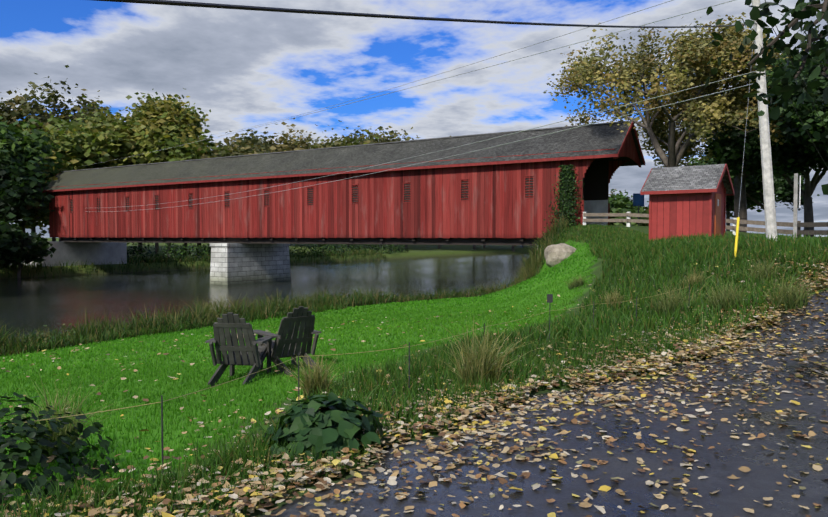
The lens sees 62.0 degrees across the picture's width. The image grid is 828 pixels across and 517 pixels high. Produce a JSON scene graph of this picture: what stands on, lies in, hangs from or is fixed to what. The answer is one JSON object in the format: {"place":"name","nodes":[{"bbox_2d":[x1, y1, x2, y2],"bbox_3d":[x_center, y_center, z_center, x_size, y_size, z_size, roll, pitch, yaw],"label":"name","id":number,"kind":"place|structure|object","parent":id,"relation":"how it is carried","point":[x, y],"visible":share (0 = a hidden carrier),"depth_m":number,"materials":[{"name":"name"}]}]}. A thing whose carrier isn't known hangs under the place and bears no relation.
{"place":"outdoors","nodes":[
{"label":"outdoors","id":0,"kind":"place"},
{"bbox_2d":[210,243,290,284],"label":"bridge pier","id":1,"kind":"structure","parent":0,"point":[239,263],"depth_m":61.39,"materials":[{"name":"grey stone"}]},
{"bbox_2d":[0,253,528,341],"bbox_3d":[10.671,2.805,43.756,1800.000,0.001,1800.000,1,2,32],"label":"river water","id":2,"kind":"structure","parent":0,"point":[27,304],"depth_m":57.91,"materials":[{"name":"grey liquid"}]},
{"bbox_2d":[0,264,595,377],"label":"lawn grass","id":3,"kind":"structure","parent":0,"point":[198,334],"depth_m":18.61,"materials":[{"name":"green plant"}]},
{"bbox_2d":[48,160,608,245],"bbox_3d":[-13.202,-4.378,61.905,60.800,6.000,5.400,1,2,32],"label":"bridge interior framework","id":4,"kind":"object","parent":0,"point":[595,188],"visible":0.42,"depth_m":50.54,"materials":[{"name":"brown wood"}]},
{"bbox_2d":[42,125,640,237],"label":"covered bridge","id":5,"kind":"structure","parent":4,"relation":"attached to","point":[497,204],"depth_m":53.69,"materials":[{"name":"red wood"}]},
{"bbox_2d":[39,122,643,190],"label":"bridge roof","id":6,"kind":"structure","parent":4,"relation":"attached to","point":[583,139],"depth_m":53.23,"materials":[{"name":"grey wood"}]},
{"bbox_2d":[43,120,645,191],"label":"roof trim","id":7,"kind":"structure","parent":6,"relation":"attached to","point":[469,164],"depth_m":51.85,"materials":[{"name":"red wood"}]},
{"bbox_2d":[0,226,827,516],"bbox_3d":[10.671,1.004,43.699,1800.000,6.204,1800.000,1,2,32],"label":"ground","id":8,"kind":"structure","parent":0,"point":[423,251],"depth_m":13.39,"materials":[{"name":"green plant"}]},
{"bbox_2d":[0,225,12,251],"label":"tree","id":9,"kind":"object","parent":8,"relation":"on","point":[2,227],"visible":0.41,"depth_m":64.17,"materials":[{"name":"green plant"}]},
{"bbox_2d":[0,213,38,269],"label":"bush","id":10,"kind":"object","parent":8,"relation":"on","point":[19,247],"visible":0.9,"depth_m":65.74,"materials":[{"name":"green plant"}]},
{"bbox_2d":[0,123,58,235],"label":"tree","id":11,"kind":"object","parent":8,"relation":"on","point":[21,194],"visible":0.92,"depth_m":72.59,"materials":[{"name":"green plant"}]},
{"bbox_2d":[2,231,56,277],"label":"bush","id":12,"kind":"object","parent":8,"relation":"on","point":[42,245],"visible":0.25,"depth_m":69.27,"materials":[{"name":"green plant"}]},
{"bbox_2d":[0,116,72,221],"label":"tree","id":13,"kind":"object","parent":8,"relation":"on","point":[33,139],"visible":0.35,"depth_m":77.75,"materials":[{"name":"green plant"}]},
{"bbox_2d":[0,147,78,233],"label":"tree","id":14,"kind":"object","parent":8,"relation":"on","point":[44,220],"visible":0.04,"depth_m":80.62,"materials":[{"name":"green plant"}]},
{"bbox_2d":[0,65,109,137],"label":"tree","id":15,"kind":"object","parent":8,"relation":"on","point":[29,110],"visible":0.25,"depth_m":94.14,"materials":[{"name":"green plant"}]},
{"bbox_2d":[31,141,86,231],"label":"tree","id":16,"kind":"object","parent":8,"relation":"on","point":[34,228],"depth_m":83.75,"materials":[{"name":"green plant"}]},
{"bbox_2d":[0,392,118,512],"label":"shrub","id":17,"kind":"object","parent":8,"relation":"on","point":[18,452],"visible":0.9,"depth_m":5.05,"materials":[{"name":"green plant"}]},
{"bbox_2d":[23,105,158,169],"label":"tree","id":18,"kind":"object","parent":8,"relation":"on","point":[83,144],"visible":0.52,"depth_m":85.05,"materials":[{"name":"green plant"}]},
{"bbox_2d":[55,88,220,252],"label":"tree","id":19,"kind":"object","parent":8,"relation":"on","point":[176,113],"visible":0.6,"depth_m":90.84,"materials":[{"name":"green plant"}]},
{"bbox_2d":[155,243,158,254],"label":"tree","id":20,"kind":"object","parent":8,"relation":"on","point":[156,247],"depth_m":94.40,"materials":[{"name":"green plant"}]},
{"bbox_2d":[96,113,239,254],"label":"tree","id":21,"kind":"object","parent":8,"relation":"on","point":[154,158],"visible":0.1,"depth_m":88.29,"materials":[{"name":"green plant"}]},
{"bbox_2d":[0,249,385,277],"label":"bank weeds","id":22,"kind":"object","parent":8,"relation":"on","point":[156,260],"visible":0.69,"depth_m":85.82,"materials":[{"name":"green plant"}]},
{"bbox_2d":[0,416,390,516],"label":"rough grass","id":23,"kind":"structure","parent":8,"relation":"on","point":[214,465],"depth_m":4.80,"materials":[{"name":"green plant"}]},
{"bbox_2d":[197,138,232,252],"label":"tree","id":24,"kind":"object","parent":8,"relation":"on","point":[204,140],"depth_m":98.10,"materials":[{"name":"green plant"}]},
{"bbox_2d":[197,138,275,158],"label":"tree","id":25,"kind":"object","parent":8,"relation":"on","point":[224,153],"visible":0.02,"depth_m":93.93,"materials":[{"name":"green plant"}]},
{"bbox_2d":[205,312,273,386],"bbox_3d":[-2.663,1.352,10.547,0.881,1.143,1.162,0,2,6],"label":"adirondack chair","id":26,"kind":"object","parent":8,"relation":"on","point":[254,355],"visible":0.96,"depth_m":10.36,"materials":[{"name":"black wood"}]},
{"bbox_2d":[211,127,298,154],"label":"tree","id":27,"kind":"object","parent":8,"relation":"on","point":[236,146],"visible":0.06,"depth_m":126.47,"materials":[{"name":"green plant"}]},
{"bbox_2d":[23,243,513,350],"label":"bank bushes","id":28,"kind":"object","parent":8,"relation":"on","point":[182,251],"visible":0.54,"depth_m":90.75,"materials":[{"name":"green plant"}]},
{"bbox_2d":[11,241,537,266],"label":"bridge abutments","id":29,"kind":"object","parent":8,"relation":"on","point":[99,253],"visible":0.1,"depth_m":77.24,"materials":[{"name":"grey concrete"}]},
{"bbox_2d":[230,118,323,151],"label":"tree","id":30,"kind":"object","parent":8,"relation":"on","point":[292,146],"depth_m":131.12,"materials":[{"name":"green plant"}]},
{"bbox_2d":[0,214,571,356],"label":"bank weeds","id":31,"kind":"object","parent":8,"relation":"on","point":[103,328],"visible":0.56,"depth_m":28.08,"materials":[{"name":"green plant"}]},
{"bbox_2d":[253,306,320,374],"bbox_3d":[-2.019,1.316,11.200,0.881,1.143,1.162,-1,2,-37],"label":"adirondack chair","id":32,"kind":"object","parent":8,"relation":"on","point":[282,345],"visible":0.83,"depth_m":11.04,"materials":[{"name":"black wood"}]},
{"bbox_2d":[262,392,391,466],"bbox_3d":[-0.776,1.417,5.857,1.152,0.539,1.163,1,2,32],"label":"leafy plant","id":33,"kind":"object","parent":8,"relation":"on","point":[333,421],"visible":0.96,"depth_m":5.59,"materials":[{"name":"green plant"}]},
{"bbox_2d":[278,127,378,246],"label":"tree","id":34,"kind":"object","parent":8,"relation":"on","point":[357,141],"depth_m":134.71,"materials":[{"name":"green plant"}]},
{"bbox_2d":[0,284,689,473],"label":"wire fence","id":35,"kind":"object","parent":8,"relation":"on","point":[549,298],"visible":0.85,"depth_m":8.04,"materials":[{"name":"grey metal"}]},
{"bbox_2d":[305,120,387,245],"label":"tree","id":36,"kind":"object","parent":8,"relation":"on","point":[360,139],"visible":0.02,"depth_m":137.78,"materials":[{"name":"green plant"}]},
{"bbox_2d":[346,126,407,248],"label":"tree","id":37,"kind":"object","parent":8,"relation":"on","point":[379,128],"depth_m":145.90,"materials":[{"name":"green plant"}]},
{"bbox_2d":[357,126,419,246],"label":"tree","id":38,"kind":"object","parent":8,"relation":"on","point":[392,135],"visible":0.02,"depth_m":143.38,"materials":[{"name":"green plant"}]},
{"bbox_2d":[0,258,824,466],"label":"tall grass tufts","id":39,"kind":"object","parent":8,"relation":"on","point":[487,368],"visible":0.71,"depth_m":8.32,"materials":[{"name":"green plant"}]},
{"bbox_2d":[0,243,827,516],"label":"fallen leaves","id":40,"kind":"object","parent":8,"relation":"on","point":[725,341],"visible":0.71,"depth_m":6.04,"materials":[{"name":"beige plant"}]},
{"bbox_2d":[0,231,827,354],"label":"rough grass","id":41,"kind":"structure","parent":8,"relation":"on","point":[572,323],"depth_m":16.68,"materials":[{"name":"green plant"}]},
{"bbox_2d":[246,239,597,322],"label":"reeds","id":42,"kind":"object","parent":8,"relation":"on","point":[474,299],"depth_m":29.31,"materials":[{"name":"green plant"}]},
{"bbox_2d":[79,0,827,255],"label":"utility pole","id":43,"kind":"object","parent":8,"relation":"on","point":[768,192],"visible":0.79,"depth_m":20.56,"materials":[{"name":"grey wood"}]},
{"bbox_2d":[544,243,576,267],"bbox_3d":[7.640,-0.067,35.557,1.738,1.448,1.458,0,2,-2],"label":"boulder","id":44,"kind":"object","parent":8,"relation":"on","point":[555,254],"visible":0.58,"depth_m":35.10,"materials":[{"name":"stone"}]},
{"bbox_2d":[539,164,586,238],"bbox_3d":[9.419,-3.412,43.291,3.501,5.090,1.252,1,2,32],"label":"vine","id":45,"kind":"object","parent":8,"relation":"on","point":[567,176],"visible":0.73,"depth_m":43.44,"materials":[{"name":"green plant"}]},
{"bbox_2d":[608,189,648,225],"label":"bush","id":46,"kind":"object","parent":8,"relation":"on","point":[621,203],"visible":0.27,"depth_m":84.70,"materials":[{"name":"green plant"}]},
{"bbox_2d":[633,193,643,225],"bbox_3d":[16.065,-3.279,49.311,0.780,2.750,0.071,0,2,4],"label":"sign","id":47,"kind":"object","parent":8,"relation":"on","point":[638,199],"visible":0.77,"depth_m":49.25,"materials":[{"name":"blue metal"}]},
{"bbox_2d":[543,12,803,167],"bbox_3d":[17.771,-9.073,47.329,17.281,14.624,20.524,0,2,0],"label":"tree","id":48,"kind":"object","parent":8,"relation":"on","point":[687,51],"visible":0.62,"depth_m":43.05,"materials":[{"name":"green plant"}]},
{"bbox_2d":[640,164,734,239],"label":"shed","id":49,"kind":"structure","parent":8,"relation":"on","point":[686,200],"depth_m":26.61,"materials":[{"name":"red wood"}]},
{"bbox_2d":[583,212,827,237],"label":"fence","id":50,"kind":"object","parent":8,"relation":"on","point":[629,220],"visible":0.42,"depth_m":34.64,"materials":[{"name":"grey wood"}]},
{"bbox_2d":[638,58,790,232],"bbox_3d":[23.487,-7.469,46.426,14.803,12.318,19.800,0,2,8],"label":"tree","id":51,"kind":"object","parent":8,"relation":"on","point":[696,107],"visible":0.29,"depth_m":43.03,"materials":[{"name":"green plant"}]},
{"bbox_2d":[681,148,776,230],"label":"tree","id":52,"kind":"object","parent":8,"relation":"on","point":[750,206],"depth_m":72.57,"materials":[{"name":"green plant"}]},
{"bbox_2d":[699,154,819,210],"bbox_3d":[32.071,-6.458,66.257,10.949,9.534,9.295,1,2,32],"label":"tree","id":53,"kind":"object","parent":8,"relation":"on","point":[783,190],"visible":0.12,"depth_m":63.59,"materials":[{"name":"green plant"}]},
{"bbox_2d":[691,0,827,194],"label":"branches","id":54,"kind":"object","parent":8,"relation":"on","point":[819,53],"depth_m":5.12,"materials":[{"name":"green plant"}]},
{"bbox_2d":[700,113,827,236],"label":"tree","id":55,"kind":"object","parent":8,"relation":"on","point":[731,151],"visible":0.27,"depth_m":42.95,"materials":[{"name":"green plant"}]},
{"bbox_2d":[746,30,827,165],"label":"tree","id":56,"kind":"object","parent":8,"relation":"on","point":[791,128],"visible":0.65,"depth_m":35.04,"materials":[{"name":"green plant"}]},
{"bbox_2d":[0,0,827,237],"label":"sky","id":57,"kind":"structure","parent":0,"point":[251,68],"materials":[{"name":"blue"}]},
{"bbox_2d":[242,322,742,451],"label":"rough grass","id":58,"kind":"structure","parent":0,"point":[419,365],"depth_m":8.94,"materials":[{"name":"green plant"}]},
{"bbox_2d":[260,290,827,516],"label":"road","id":59,"kind":"structure","parent":0,"point":[759,479],"depth_m":5.25,"materials":[{"name":"grey asphalt"}]},
{"bbox_2d":[517,224,827,282],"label":"crest grass","id":60,"kind":"structure","parent":0,"point":[596,247],"depth_m":23.82,"materials":[{"name":"green plant"}]}
]}

